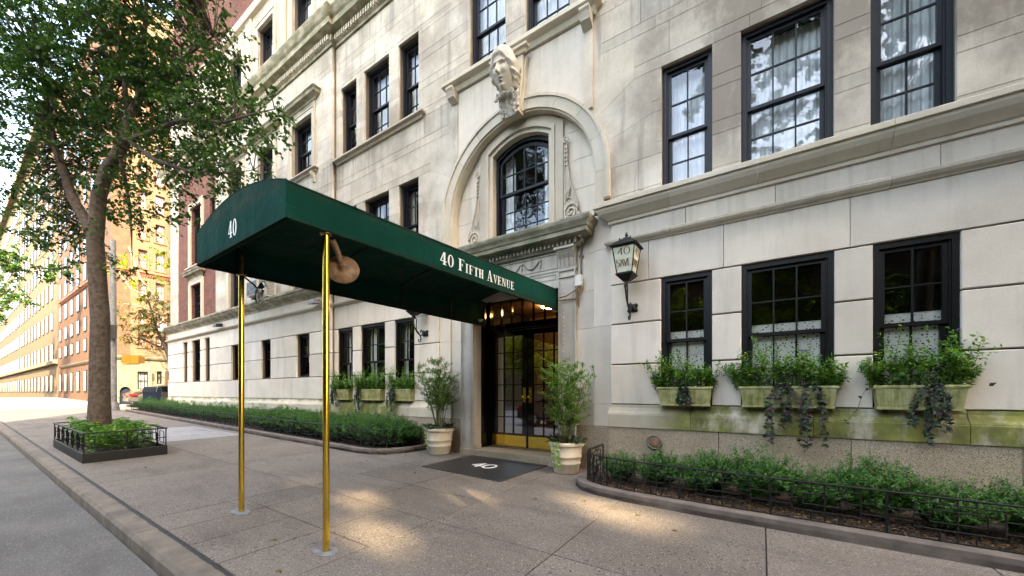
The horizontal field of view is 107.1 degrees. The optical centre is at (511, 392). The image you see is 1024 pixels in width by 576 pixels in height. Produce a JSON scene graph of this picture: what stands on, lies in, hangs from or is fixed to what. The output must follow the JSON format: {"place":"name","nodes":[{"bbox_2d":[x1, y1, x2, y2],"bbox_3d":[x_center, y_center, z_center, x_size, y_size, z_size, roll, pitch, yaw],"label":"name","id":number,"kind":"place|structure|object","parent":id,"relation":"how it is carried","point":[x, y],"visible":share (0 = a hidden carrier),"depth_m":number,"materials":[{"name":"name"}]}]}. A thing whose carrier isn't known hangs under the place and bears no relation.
{"place":"outdoors","nodes":[
{"label":"outdoors","id":0,"kind":"place"},
{"bbox_2d":[0,397,130,409],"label":"corner pavement","id":1,"kind":"structure","parent":0,"point":[33,403],"depth_m":26.90,"materials":[{"name":"concrete"}]},
{"bbox_2d":[0,278,43,325],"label":"avenue tree","id":2,"kind":"object","parent":1,"relation":"on","point":[10,298],"visible":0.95,"depth_m":34.98,"materials":[{"name":"green plant"}]},
{"bbox_2d":[0,243,82,306],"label":"avenue tree","id":3,"kind":"object","parent":1,"relation":"on","point":[6,265],"visible":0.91,"depth_m":29.12,"materials":[{"name":"green plant"}]},
{"bbox_2d":[0,407,136,413],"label":"side street","id":4,"kind":"structure","parent":0,"point":[10,411],"depth_m":22.00,"materials":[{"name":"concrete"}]},
{"bbox_2d":[107,232,170,315],"bbox_3d":[-22.783,-4.671,24.718,5.225,11.473,2.287,0,0,-28],"label":"plane tree","id":5,"kind":"object","parent":4,"relation":"on","point":[124,264],"visible":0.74,"depth_m":24.16,"materials":[{"name":"green plant"}]},
{"bbox_2d":[117,285,170,360],"bbox_3d":[-22.581,-2.771,23.716,2.761,7.662,4.419,0,0,34],"label":"corner tree","id":6,"kind":"object","parent":4,"relation":"on","point":[155,330],"visible":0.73,"depth_m":23.37,"materials":[{"name":"green plant"}]},
{"bbox_2d":[123,385,169,404],"bbox_3d":[-25.070,0.203,27.710,1.840,1.490,4.660,0,0,34],"label":"parked car","id":7,"kind":"object","parent":4,"relation":"on","point":[130,396],"visible":0.12,"depth_m":25.88,"materials":[{"name":"silver metal"}]},
{"bbox_2d":[0,435,158,575],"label":"road","id":8,"kind":"structure","parent":0,"point":[49,526],"depth_m":4.05,"materials":[{"name":"grey asphalt"}]},
{"bbox_2d":[0,0,172,218],"label":"sky","id":9,"kind":"structure","parent":0,"point":[7,178],"materials":[{"name":"white"}]},
{"bbox_2d":[58,0,173,404],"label":"apartment building","id":10,"kind":"structure","parent":0,"point":[73,331],"depth_m":28.63,"materials":[{"name":"orange brick"}]},
{"bbox_2d":[59,44,103,391],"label":"avenue windows","id":11,"kind":"structure","parent":10,"relation":"in","point":[103,44],"depth_m":34.06,"materials":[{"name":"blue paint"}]},
{"bbox_2d":[137,371,147,388],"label":"window","id":12,"kind":"structure","parent":10,"relation":"in","point":[142,377],"depth_m":27.95,"materials":[{"name":"white glass"}]},
{"bbox_2d":[136,247,148,270],"bbox_3d":[-27.320,-9.830,27.916,0.500,1.540,0.700,0,0,33],"label":"window","id":13,"kind":"structure","parent":10,"relation":"in","point":[140,262],"depth_m":27.95,"materials":[{"name":"white glass"}]},
{"bbox_2d":[154,278,166,302],"bbox_3d":[-26.782,-7.752,28.729,0.500,1.785,0.790,0,0,33],"label":"window","id":14,"kind":"structure","parent":10,"relation":"in","point":[158,288],"depth_m":28.83,"materials":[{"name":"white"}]},
{"bbox_2d":[154,251,166,273],"bbox_3d":[-26.782,-9.830,28.729,0.500,1.540,0.750,0,0,33],"label":"window","id":15,"kind":"structure","parent":10,"relation":"in","point":[156,260],"depth_m":28.78,"materials":[{"name":"white glass"}]},
{"bbox_2d":[154,222,166,245],"bbox_3d":[-26.782,-11.980,28.729,0.500,1.540,0.750,0,0,33],"label":"window","id":16,"kind":"structure","parent":10,"relation":"in","point":[161,229],"depth_m":28.78,"materials":[{"name":"white glass"}]},
{"bbox_2d":[154,193,166,216],"bbox_3d":[-26.782,-14.180,28.729,0.500,1.540,0.750,0,0,33],"label":"window","id":17,"kind":"structure","parent":10,"relation":"in","point":[158,200],"depth_m":28.78,"materials":[{"name":"white glass"}]},
{"bbox_2d":[0,410,1023,575],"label":"pavement","id":18,"kind":"structure","parent":0,"point":[393,515],"depth_m":4.09,"materials":[{"name":"concrete"}]},
{"bbox_2d":[60,437,154,452],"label":"tree pit soil","id":19,"kind":"object","parent":18,"relation":"on","point":[100,450],"visible":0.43,"depth_m":7.98,"materials":[{"name":"brown soil"}]},
{"bbox_2d":[60,417,155,452],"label":"ground cover","id":20,"kind":"object","parent":19,"relation":"on","point":[120,424],"visible":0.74,"depth_m":7.77,"materials":[{"name":"green plant"}]},
{"bbox_2d":[85,436,149,450],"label":"pale ground cover","id":21,"kind":"object","parent":19,"relation":"on","point":[124,447],"visible":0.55,"depth_m":7.76,"materials":[{"name":"green plant"}]},
{"bbox_2d":[53,419,167,463],"bbox_3d":[-8.889,0.993,8.312,3.244,0.624,1.194,0,0,34],"label":"tree guard","id":22,"kind":"object","parent":18,"relation":"on","point":[127,453],"visible":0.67,"depth_m":7.53,"materials":[{"name":"black metal"}]},
{"bbox_2d":[109,239,119,410],"bbox_3d":[-21.216,-3.595,20.135,0.710,9.110,0.520,0,0,34],"label":"signal pole","id":23,"kind":"object","parent":18,"relation":"on","point":[115,405],"visible":0.75,"depth_m":20.10,"materials":[{"name":"grey metal"}]},
{"bbox_2d":[120,355,144,364],"bbox_3d":[-20.538,-1.760,20.458,1.020,0.500,0.350,0,0,1],"label":"traffic signal","id":24,"kind":"object","parent":23,"relation":"attached to","point":[134,359],"visible":1,"depth_m":20.29,"materials":[{"name":"yellow metal"}]},
{"bbox_2d":[0,0,296,446],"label":"street tree","id":25,"kind":"object","parent":18,"relation":"on","point":[145,79],"visible":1,"depth_m":7.81,"materials":[{"name":"green plant"}]},
{"bbox_2d":[142,386,161,400],"bbox_3d":[-20.512,0.294,21.551,0.656,1.291,0.598,0,0,-21],"label":"mailbox","id":26,"kind":"object","parent":18,"relation":"on","point":[152,392],"visible":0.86,"depth_m":21.35,"materials":[{"name":"blue paint"}]},
{"bbox_2d":[125,409,426,454],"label":"bed kerb","id":27,"kind":"structure","parent":18,"relation":"on","point":[349,448],"depth_m":9.64,"materials":[{"name":"grey stone"}]},
{"bbox_2d":[130,410,425,454],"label":"planting soil","id":28,"kind":"structure","parent":18,"relation":"on","point":[284,432],"depth_m":10.94,"materials":[{"name":"brown soil"}]},
{"bbox_2d":[131,401,421,447],"bbox_3d":[-11.064,0.886,14.085,20.822,0.900,1.040,0,0,34],"label":"iron fence","id":29,"kind":"object","parent":28,"relation":"on","point":[245,415],"visible":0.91,"depth_m":10.48,"materials":[{"name":"black metal"}]},
{"bbox_2d":[259,404,299,429],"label":"yew shrub","id":30,"kind":"object","parent":28,"relation":"on","point":[285,410],"visible":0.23,"depth_m":11.18,"materials":[{"name":"green plant"}]},
{"bbox_2d":[273,408,313,431],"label":"yew shrub","id":31,"kind":"object","parent":28,"relation":"on","point":[291,414],"visible":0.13,"depth_m":10.71,"materials":[{"name":"green plant"}]},
{"bbox_2d":[296,408,332,434],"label":"yew shrub","id":32,"kind":"object","parent":28,"relation":"on","point":[301,419],"visible":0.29,"depth_m":10.10,"materials":[{"name":"green plant"}]},
{"bbox_2d":[320,415,356,438],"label":"yew shrub","id":33,"kind":"object","parent":28,"relation":"on","point":[333,429],"visible":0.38,"depth_m":9.33,"materials":[{"name":"green plant"}]},
{"bbox_2d":[342,408,384,441],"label":"yew shrub","id":34,"kind":"object","parent":28,"relation":"on","point":[350,423],"visible":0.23,"depth_m":8.93,"materials":[{"name":"green plant"}]},
{"bbox_2d":[356,418,391,444],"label":"yew shrub","id":35,"kind":"object","parent":28,"relation":"on","point":[365,432],"visible":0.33,"depth_m":8.59,"materials":[{"name":"green plant"}]},
{"bbox_2d":[369,412,419,444],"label":"yew shrub","id":36,"kind":"object","parent":28,"relation":"on","point":[404,427],"visible":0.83,"depth_m":8.40,"materials":[{"name":"green plant"}]},
{"bbox_2d":[392,418,426,443],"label":"yew shrub","id":37,"kind":"object","parent":28,"relation":"on","point":[410,436],"visible":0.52,"depth_m":8.63,"materials":[{"name":"green plant"}]},
{"bbox_2d":[196,178,557,556],"bbox_3d":[-1.210,-0.343,5.699,2.124,3.545,5.111,0,0,34],"label":"entrance canopy","id":38,"kind":"object","parent":18,"relation":"on","point":[283,231],"visible":0.97,"depth_m":4.39,"materials":[{"name":"green fabric"}]},
{"bbox_2d":[244,276,267,303],"bbox_3d":[-3.131,-1.255,4.664,0.129,0.288,0.478,0,0,-13],"label":"convex mirror","id":39,"kind":"object","parent":38,"relation":"attached to","point":[261,291],"visible":1,"depth_m":4.68,"materials":[{"name":"black metal"}]},
{"bbox_2d":[330,238,359,282],"bbox_3d":[-1.631,-1.224,3.597,0.197,0.380,0.297,0,0,34],"label":"convex mirror","id":40,"kind":"object","parent":38,"relation":"attached to","point":[344,269],"visible":0.91,"depth_m":3.58,"materials":[{"name":"mirror"}]},
{"bbox_2d":[426,427,453,454],"bbox_3d":[-1.575,1.043,8.238,0.628,0.560,0.628,0,0,34],"label":"planter pot","id":41,"kind":"object","parent":18,"relation":"on","point":[439,441],"visible":0.85,"depth_m":8.02,"materials":[{"name":"beige stone"}]},
{"bbox_2d":[414,356,460,428],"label":"potted shrub","id":42,"kind":"object","parent":41,"relation":"on","point":[441,399],"visible":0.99,"depth_m":8.14,"materials":[{"name":"green plant"}]},
{"bbox_2d":[422,421,454,449],"bbox_3d":[-1.583,0.912,8.202,0.751,0.639,0.792,0,0,-19],"label":"underplanting","id":43,"kind":"object","parent":41,"relation":"in","point":[445,425],"visible":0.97,"depth_m":8.06,"materials":[{"name":"green plant"}]},
{"bbox_2d":[422,455,547,481],"bbox_3d":[-0.512,1.349,6.917,1.854,0.059,1.474,0,0,34],"label":"doormat","id":44,"kind":"object","parent":18,"relation":"on","point":[491,469],"visible":1,"depth_m":6.80,"materials":[{"name":"rubber"}]},
{"bbox_2d":[549,439,583,473],"bbox_3d":[0.941,1.108,6.549,0.608,0.530,0.608,0,0,34],"label":"planter pot","id":45,"kind":"object","parent":18,"relation":"on","point":[570,455],"visible":0.74,"depth_m":6.33,"materials":[{"name":"beige stone"}]},
{"bbox_2d":[544,431,587,468],"bbox_3d":[0.966,0.984,6.562,0.729,0.634,0.795,0,0,18],"label":"underplanting","id":46,"kind":"object","parent":45,"relation":"in","point":[577,440],"visible":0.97,"depth_m":6.35,"materials":[{"name":"green plant"}]},
{"bbox_2d":[536,356,597,442],"bbox_3d":[1.012,0.125,6.419,1.057,1.546,1.059,0,0,-18],"label":"potted shrub","id":47,"kind":"object","parent":45,"relation":"on","point":[568,420],"visible":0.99,"depth_m":6.39,"materials":[{"name":"green plant"}]},
{"bbox_2d":[156,0,1023,522],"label":"apartment building","id":48,"kind":"structure","parent":18,"relation":"on","point":[842,180],"depth_m":6.19,"materials":[{"name":"stone"}]},
{"bbox_2d":[195,285,199,317],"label":"window","id":49,"kind":"structure","parent":48,"relation":"in","point":[197,289],"depth_m":17.34,"materials":[{"name":"black glass"}]},
{"bbox_2d":[195,340,201,381],"bbox_3d":[-13.801,-1.400,16.834,1.000,1.820,0.220,0,0,34],"label":"window","id":50,"kind":"structure","parent":48,"relation":"in","point":[197,343],"depth_m":17.02,"materials":[{"name":"black glass"}]},
{"bbox_2d":[247,279,275,299],"bbox_3d":[-8.458,-3.445,12.858,0.790,0.550,0.732,0,0,34],"label":"air conditioner","id":51,"kind":"object","parent":48,"relation":"attached to","point":[271,287],"visible":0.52,"depth_m":12.65,"materials":[{"name":"grey paint"}]},
{"bbox_2d":[263,149,272,179],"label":"window","id":52,"kind":"structure","parent":48,"relation":"in","point":[270,156],"depth_m":13.70,"materials":[{"name":"black glass"}]},
{"bbox_2d":[263,24,272,63],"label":"window","id":53,"kind":"structure","parent":48,"relation":"in","point":[268,35],"depth_m":13.70,"materials":[{"name":"black glass"}]},
{"bbox_2d":[265,340,270,378],"bbox_3d":[-8.398,-1.153,13.257,0.700,1.325,0.220,0,0,34],"label":"window","id":54,"kind":"structure","parent":48,"relation":"in","point":[267,343],"depth_m":13.36,"materials":[{"name":"black glass"}]},
{"bbox_2d":[298,121,310,173],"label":"window","id":55,"kind":"structure","parent":48,"relation":"in","point":[304,134],"depth_m":12.38,"materials":[{"name":"black glass"}]},
{"bbox_2d":[298,0,310,27],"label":"window","id":56,"kind":"structure","parent":48,"relation":"in","point":[304,6],"depth_m":12.39,"materials":[{"name":"black glass"}]},
{"bbox_2d":[300,334,309,376],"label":"window","id":57,"kind":"structure","parent":48,"relation":"in","point":[304,339],"depth_m":12.05,"materials":[{"name":"black glass"}]},
{"bbox_2d":[332,389,353,399],"bbox_3d":[-4.754,0.058,10.637,0.780,0.285,0.227,0,0,34],"label":"window box","id":58,"kind":"object","parent":48,"relation":"attached to","point":[344,394],"visible":0.88,"depth_m":10.48,"materials":[{"name":"stone"}]},
{"bbox_2d":[330,370,351,389],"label":"flowering plant","id":59,"kind":"object","parent":58,"relation":"in","point":[335,385],"visible":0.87,"depth_m":10.52,"materials":[{"name":"green plant"}]},
{"bbox_2d":[339,327,384,388],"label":"window","id":60,"kind":"structure","parent":48,"relation":"in","point":[345,335],"depth_m":10.93,"materials":[{"name":"black glass"}]},
{"bbox_2d":[346,81,378,151],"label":"window","id":61,"kind":"structure","parent":48,"relation":"in","point":[351,94],"depth_m":11.11,"materials":[{"name":"glass"}]},
{"bbox_2d":[355,389,384,399],"bbox_3d":[-3.724,0.058,9.956,1.070,0.285,0.227,0,0,34],"label":"window box","id":62,"kind":"object","parent":48,"relation":"attached to","point":[371,394],"visible":0.87,"depth_m":9.78,"materials":[{"name":"stone"}]},
{"bbox_2d":[348,366,385,389],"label":"flowering plant","id":63,"kind":"object","parent":62,"relation":"in","point":[360,382],"visible":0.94,"depth_m":9.86,"materials":[{"name":"green plant"}]},
{"bbox_2d":[362,323,413,388],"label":"window","id":64,"kind":"structure","parent":48,"relation":"in","point":[366,329],"depth_m":10.29,"materials":[{"name":"black glass"}]},
{"bbox_2d":[369,56,413,137],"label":"window","id":65,"kind":"structure","parent":48,"relation":"in","point":[378,91],"depth_m":10.51,"materials":[{"name":"glass"}]},
{"bbox_2d":[369,191,418,232],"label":"window","id":66,"kind":"structure","parent":48,"relation":"in","point":[379,203],"depth_m":10.36,"materials":[{"name":"black glass"}]},
{"bbox_2d":[388,389,414,400],"bbox_3d":[-2.688,0.058,9.270,0.775,0.285,0.227,0,0,34],"label":"window box","id":67,"kind":"object","parent":48,"relation":"attached to","point":[403,394],"visible":0.81,"depth_m":9.11,"materials":[{"name":"stone"}]},
{"bbox_2d":[383,365,415,388],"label":"flowering plant","id":68,"kind":"object","parent":67,"relation":"in","point":[397,382],"visible":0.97,"depth_m":9.15,"materials":[{"name":"green plant"}]},
{"bbox_2d":[396,318,415,400],"bbox_3d":[-2.557,-0.797,9.468,0.725,2.035,0.308,0,0,34],"label":"window","id":69,"kind":"structure","parent":48,"relation":"in","point":[403,340],"depth_m":9.55,"materials":[{"name":"black glass"}]},
{"bbox_2d":[403,39,418,117],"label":"window","id":70,"kind":"structure","parent":48,"relation":"in","point":[413,50],"depth_m":9.73,"materials":[{"name":"glass"}]},
{"bbox_2d":[403,182,418,231],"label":"window","id":71,"kind":"structure","parent":48,"relation":"in","point":[409,210],"depth_m":9.73,"materials":[{"name":"black glass"}]},
{"bbox_2d":[406,311,427,341],"bbox_3d":[-2.181,-1.838,8.663,0.420,1.364,0.560,0,0,34],"label":"wall lantern","id":72,"kind":"object","parent":48,"relation":"attached to","point":[413,315],"depth_m":8.64,"materials":[{"name":"black metal"}]},
{"bbox_2d":[473,0,505,64],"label":"window","id":73,"kind":"structure","parent":48,"relation":"in","point":[489,16],"depth_m":8.40,"materials":[{"name":"glass"}]},
{"bbox_2d":[491,329,527,448],"bbox_3d":[-0.081,-0.075,8.303,0.949,2.540,0.142,0,0,33],"label":"door","id":74,"kind":"structure","parent":48,"relation":"in","point":[509,350],"depth_m":8.33,"materials":[{"name":"black paint"}]},
{"bbox_2d":[496,135,548,236],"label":"window","id":75,"kind":"structure","parent":48,"relation":"in","point":[522,171],"depth_m":8.33,"materials":[{"name":"black glass"}]},
{"bbox_2d":[527,326,557,450],"bbox_3d":[0.720,-0.075,7.773,0.949,2.540,0.142,0,0,33],"label":"door","id":76,"kind":"structure","parent":48,"relation":"in","point":[543,342],"depth_m":7.91,"materials":[{"name":"black paint"}]},
{"bbox_2d":[528,0,569,30],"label":"window","id":77,"kind":"structure","parent":48,"relation":"in","point":[539,11],"depth_m":7.62,"materials":[{"name":"clear glass"}]},
{"bbox_2d":[559,195,610,305],"bbox_3d":[1.296,-2.410,6.662,1.040,1.680,0.248,0,0,43],"label":"electrical conduit","id":78,"kind":"object","parent":48,"relation":"attached to","point":[579,281],"visible":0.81,"depth_m":6.77,"materials":[{"name":"metal"}]},
{"bbox_2d":[609,232,643,319],"bbox_3d":[1.838,-1.838,6.002,0.420,1.364,0.560,0,0,34],"label":"wall lantern","id":79,"kind":"object","parent":48,"relation":"attached to","point":[626,251],"depth_m":5.86,"materials":[{"name":"black metal"}]},
{"bbox_2d":[647,435,661,449],"bbox_3d":[2.266,0.756,5.961,0.280,0.293,0.053,0,0,34],"label":"standpipe cap","id":80,"kind":"object","parent":48,"relation":"attached to","point":[654,442],"visible":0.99,"depth_m":5.95,"materials":[{"name":"metal"}]},
{"bbox_2d":[657,387,713,405],"bbox_3d":[2.628,0.058,5.751,0.775,0.285,0.227,0,0,34],"label":"window box","id":81,"kind":"object","parent":48,"relation":"attached to","point":[701,396],"visible":0.78,"depth_m":5.62,"materials":[{"name":"stone"}]},
{"bbox_2d":[660,384,698,406],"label":"trailing vine","id":82,"kind":"object","parent":81,"relation":"on","point":[687,398],"visible":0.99,"depth_m":5.61,"materials":[{"name":"green plant"}]},
{"bbox_2d":[638,349,732,390],"bbox_3d":[2.544,-0.347,5.681,1.362,0.638,0.473,0,0,34],"label":"flowering plant","id":83,"kind":"object","parent":81,"relation":"in","point":[659,380],"visible":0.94,"depth_m":5.68,"materials":[{"name":"green plant"}]},
{"bbox_2d":[661,271,711,406],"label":"window","id":84,"kind":"structure","parent":48,"relation":"in","point":[686,300],"depth_m":6.02,"materials":[{"name":"black glass"}]},
{"bbox_2d":[663,49,711,184],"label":"window","id":85,"kind":"structure","parent":48,"relation":"in","point":[687,85],"depth_m":6.16,"materials":[{"name":"glass"}]},
{"bbox_2d":[741,0,832,162],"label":"window","id":86,"kind":"structure","parent":48,"relation":"in","point":[787,62],"depth_m":5.44,"materials":[{"name":"glass"}]},
{"bbox_2d":[741,252,833,408],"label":"window","id":87,"kind":"structure","parent":48,"relation":"in","point":[789,303],"depth_m":5.41,"materials":[{"name":"black glass"}]},
{"bbox_2d":[739,386,838,408],"bbox_3d":[3.664,0.058,5.065,1.070,0.285,0.227,0,0,34],"label":"window box","id":88,"kind":"object","parent":48,"relation":"attached to","point":[753,396],"visible":0.62,"depth_m":5.03,"materials":[{"name":"stone"}]},
{"bbox_2d":[719,336,851,389],"bbox_3d":[3.531,-0.403,4.988,1.459,0.749,0.556,0,0,34],"label":"flowering plant","id":89,"kind":"object","parent":88,"relation":"in","point":[799,367],"visible":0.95,"depth_m":4.97,"materials":[{"name":"green plant"}]},
{"bbox_2d":[762,383,814,447],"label":"trailing vine","id":90,"kind":"object","parent":88,"relation":"hanging from","point":[777,391],"visible":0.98,"depth_m":4.92,"materials":[{"name":"green plant"}]},
{"bbox_2d":[797,383,828,449],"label":"trailing vine","id":91,"kind":"object","parent":88,"relation":"on","point":[805,392],"visible":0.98,"depth_m":4.72,"materials":[{"name":"green plant"}]},
{"bbox_2d":[870,0,953,124],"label":"window","id":92,"kind":"structure","parent":48,"relation":"in","point":[912,67],"depth_m":4.76,"materials":[{"name":"glass"}]},
{"bbox_2d":[872,232,959,408],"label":"window","id":93,"kind":"structure","parent":48,"relation":"in","point":[916,282],"depth_m":4.64,"materials":[{"name":"black glass"}]},
{"bbox_2d":[871,385,971,410],"bbox_3d":[4.694,0.058,4.384,0.780,0.285,0.227,0,0,34],"label":"window box","id":94,"kind":"object","parent":48,"relation":"attached to","point":[894,397],"visible":0.69,"depth_m":4.37,"materials":[{"name":"stone"}]},
{"bbox_2d":[856,325,1002,389],"bbox_3d":[4.656,-0.402,4.288,1.141,0.747,0.508,0,0,26],"label":"flowering plant","id":95,"kind":"object","parent":94,"relation":"in","point":[921,369],"visible":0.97,"depth_m":4.28,"materials":[{"name":"green plant"}]},
{"bbox_2d":[896,381,995,446],"bbox_3d":[4.783,0.234,4.163,0.750,0.728,0.276,0,0,34],"label":"trailing vine","id":96,"kind":"object","parent":94,"relation":"on","point":[934,395],"visible":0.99,"depth_m":4.17,"materials":[{"name":"green plant"}]},
{"bbox_2d":[576,467,1023,573],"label":"bed kerb","id":97,"kind":"structure","parent":18,"relation":"on","point":[972,555],"depth_m":3.73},
{"bbox_2d":[577,471,1023,572],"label":"planting soil","id":98,"kind":"structure","parent":18,"relation":"on","point":[993,529],"depth_m":4.30,"materials":[{"name":"brown soil"}]},
{"bbox_2d":[599,449,637,478],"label":"yew shrub","id":99,"kind":"object","parent":98,"relation":"on","point":[622,456],"visible":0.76,"depth_m":5.62,"materials":[{"name":"green plant"}]},
{"bbox_2d":[631,448,690,483],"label":"yew shrub","id":100,"kind":"object","parent":98,"relation":"on","point":[664,460],"visible":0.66,"depth_m":5.34,"materials":[{"name":"green plant"}]},
{"bbox_2d":[665,447,746,491],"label":"yew shrub","id":101,"kind":"object","parent":98,"relation":"on","point":[708,463],"visible":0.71,"depth_m":4.94,"materials":[{"name":"green plant"}]},
{"bbox_2d":[713,440,809,499],"bbox_3d":[3.100,0.954,4.725,0.964,0.725,0.956,0,0,-12],"label":"yew shrub","id":102,"kind":"object","parent":98,"relation":"on","point":[766,467],"visible":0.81,"depth_m":4.62,"materials":[{"name":"green plant"}]},
{"bbox_2d":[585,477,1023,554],"bbox_3d":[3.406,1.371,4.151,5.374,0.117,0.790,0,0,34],"label":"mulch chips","id":103,"kind":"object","parent":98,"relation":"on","point":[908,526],"visible":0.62,"depth_m":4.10,"materials":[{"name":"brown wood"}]},
{"bbox_2d":[587,444,1023,554],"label":"iron fence","id":104,"kind":"object","parent":98,"relation":"on","point":[592,466],"visible":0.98,"depth_m":3.94,"materials":[{"name":"black metal"}]},
{"bbox_2d":[772,462,870,509],"bbox_3d":[3.554,1.074,4.379,0.774,0.523,0.954,0,0,-41],"label":"yew shrub","id":105,"kind":"object","parent":98,"relation":"on","point":[815,499],"visible":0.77,"depth_m":4.29,"materials":[{"name":"green plant"}]},
{"bbox_2d":[816,450,944,514],"bbox_3d":[4.021,0.987,4.196,1.024,0.686,0.989,0,0,31],"label":"yew shrub","id":106,"kind":"object","parent":98,"relation":"on","point":[888,479],"visible":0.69,"depth_m":4.05,"materials":[{"name":"green plant"}]},
{"bbox_2d":[891,472,1022,530],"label":"yew shrub","id":107,"kind":"object","parent":98,"relation":"on","point":[949,517],"visible":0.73,"depth_m":3.71,"materials":[{"name":"green plant"}]},
{"bbox_2d":[964,471,1023,533],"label":"yew shrub","id":108,"kind":"object","parent":98,"relation":"on","point":[1017,516],"visible":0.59,"depth_m":3.59,"materials":[{"name":"green plant"}]},
{"bbox_3d":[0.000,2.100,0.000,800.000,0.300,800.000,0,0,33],"label":"ground","id":109,"kind":"structure","parent":0,"visible":0},
{"bbox_2d":[0,96,60,397],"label":"apartment block","id":110,"kind":"structure","parent":109,"relation":"on","point":[29,351],"depth_m":51.88,"materials":[{"name":"beige brick"}]},
{"bbox_2d":[0,148,51,391],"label":"window panes","id":111,"kind":"structure","parent":110,"relation":"in","point":[46,148],"depth_m":50.78,"materials":[{"name":"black glass"}]},
{"bbox_2d":[0,162,52,391],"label":"window frames","id":112,"kind":"structure","parent":110,"relation":"in","point":[39,162],"depth_m":55.50,"materials":[{"name":"white paint"}]},
{"bbox_2d":[0,421,231,575],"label":"kerb","id":113,"kind":"structure","parent":109,"relation":"on","point":[159,551],"depth_m":4.10,"materials":[{"name":"concrete"}]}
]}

